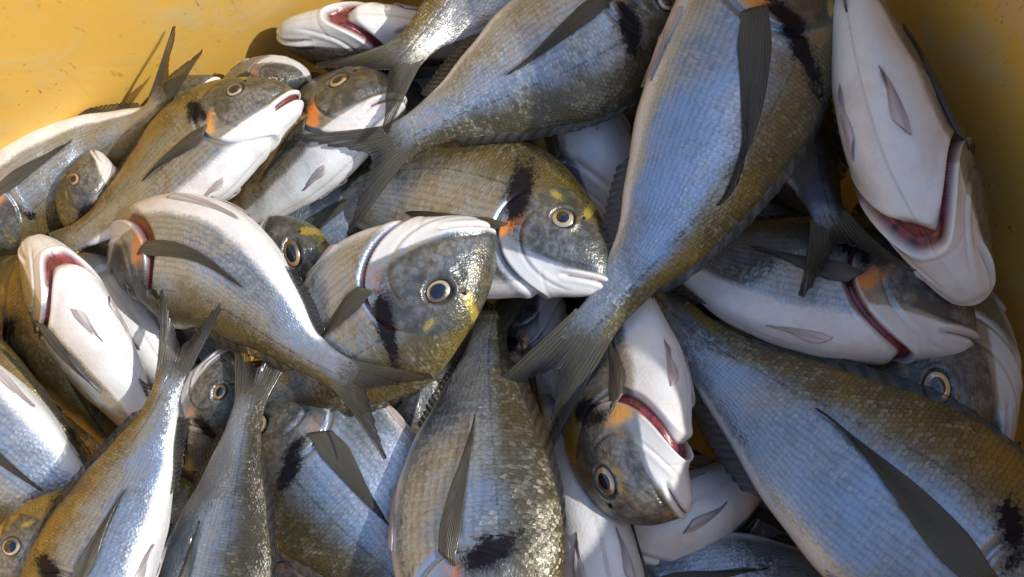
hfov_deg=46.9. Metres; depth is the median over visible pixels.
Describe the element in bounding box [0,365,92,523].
sea bream
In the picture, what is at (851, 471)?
sea bream
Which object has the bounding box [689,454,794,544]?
sea bream
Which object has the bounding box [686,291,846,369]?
sea bream
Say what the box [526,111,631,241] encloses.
sea bream
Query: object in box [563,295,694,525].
sea bream
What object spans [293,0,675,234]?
sea bream
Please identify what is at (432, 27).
sea bream
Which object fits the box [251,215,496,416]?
sea bream
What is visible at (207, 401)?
sea bream
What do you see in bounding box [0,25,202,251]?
sea bream
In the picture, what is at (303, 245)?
sea bream
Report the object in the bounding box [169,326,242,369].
sea bream
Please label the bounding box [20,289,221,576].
sea bream
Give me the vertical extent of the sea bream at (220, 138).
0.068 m
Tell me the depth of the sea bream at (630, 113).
0.99 m
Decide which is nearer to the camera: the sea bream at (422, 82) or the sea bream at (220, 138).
the sea bream at (220, 138)
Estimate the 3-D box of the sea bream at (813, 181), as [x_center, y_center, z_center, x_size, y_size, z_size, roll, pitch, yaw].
[0.210,-0.139,0.919,0.114,0.160,0.321,-17,79,-4]
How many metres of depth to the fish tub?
0.91 m
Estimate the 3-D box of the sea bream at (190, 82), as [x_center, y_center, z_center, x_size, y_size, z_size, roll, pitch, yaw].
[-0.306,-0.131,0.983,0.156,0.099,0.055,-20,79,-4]
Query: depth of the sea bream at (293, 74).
0.95 m
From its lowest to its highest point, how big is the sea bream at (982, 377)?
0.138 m
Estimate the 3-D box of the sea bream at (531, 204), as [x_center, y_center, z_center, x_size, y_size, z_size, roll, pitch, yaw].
[-0.087,-0.054,0.918,0.318,0.144,0.146,0,78,0]
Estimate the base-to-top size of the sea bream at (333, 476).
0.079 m
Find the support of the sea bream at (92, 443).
in the fish tub
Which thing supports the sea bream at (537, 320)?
on the sea bream
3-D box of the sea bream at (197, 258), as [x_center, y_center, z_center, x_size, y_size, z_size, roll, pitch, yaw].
[-0.178,0.014,0.862,0.277,0.113,0.098,31,80,6]
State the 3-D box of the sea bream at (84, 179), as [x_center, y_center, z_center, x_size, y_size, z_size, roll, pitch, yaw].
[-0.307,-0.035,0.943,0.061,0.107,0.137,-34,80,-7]
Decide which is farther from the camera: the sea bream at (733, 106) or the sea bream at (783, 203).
the sea bream at (783, 203)
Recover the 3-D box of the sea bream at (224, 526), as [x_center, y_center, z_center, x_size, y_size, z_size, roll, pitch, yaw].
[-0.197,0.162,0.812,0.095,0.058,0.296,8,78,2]
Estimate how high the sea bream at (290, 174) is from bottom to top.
0.106 m
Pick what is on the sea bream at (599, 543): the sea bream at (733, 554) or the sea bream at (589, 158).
the sea bream at (733, 554)
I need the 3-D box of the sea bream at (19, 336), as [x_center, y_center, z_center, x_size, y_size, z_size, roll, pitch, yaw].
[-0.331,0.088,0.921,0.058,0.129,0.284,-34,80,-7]
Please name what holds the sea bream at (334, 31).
in the fish tub
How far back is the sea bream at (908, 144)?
0.82 m
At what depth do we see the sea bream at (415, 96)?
1.01 m
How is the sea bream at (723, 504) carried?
in the fish tub
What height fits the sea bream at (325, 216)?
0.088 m
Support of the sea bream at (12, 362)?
in the fish tub
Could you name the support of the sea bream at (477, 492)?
in the fish tub
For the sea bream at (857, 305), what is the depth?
0.86 m
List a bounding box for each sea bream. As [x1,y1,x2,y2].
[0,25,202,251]
[0,77,303,255]
[0,248,116,446]
[0,337,92,461]
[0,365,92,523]
[0,471,200,576]
[18,234,197,484]
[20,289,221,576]
[52,399,100,456]
[56,150,116,256]
[77,251,181,388]
[107,193,433,459]
[120,74,220,165]
[158,344,283,576]
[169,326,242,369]
[176,349,234,474]
[223,55,311,89]
[228,66,406,224]
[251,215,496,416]
[257,368,414,576]
[259,215,329,285]
[272,545,316,576]
[276,1,468,78]
[287,133,524,244]
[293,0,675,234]
[309,71,441,92]
[315,0,510,133]
[341,135,609,298]
[375,79,424,148]
[387,298,565,576]
[389,304,490,435]
[490,294,573,436]
[502,0,834,448]
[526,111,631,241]
[540,393,647,576]
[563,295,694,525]
[572,284,1023,576]
[624,100,639,136]
[629,458,762,564]
[646,532,822,576]
[670,213,979,364]
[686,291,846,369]
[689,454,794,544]
[748,184,809,219]
[774,95,916,296]
[831,0,995,305]
[838,143,1022,442]
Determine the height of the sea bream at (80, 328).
0.101 m
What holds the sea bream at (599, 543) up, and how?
in the fish tub
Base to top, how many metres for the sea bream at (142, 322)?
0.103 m
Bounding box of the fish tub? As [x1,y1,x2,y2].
[0,0,1023,457]
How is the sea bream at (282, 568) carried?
in the fish tub
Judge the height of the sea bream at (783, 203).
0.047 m
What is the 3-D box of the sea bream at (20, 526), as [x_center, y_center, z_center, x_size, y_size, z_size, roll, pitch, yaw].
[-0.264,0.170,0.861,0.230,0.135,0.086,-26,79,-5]
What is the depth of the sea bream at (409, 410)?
0.93 m

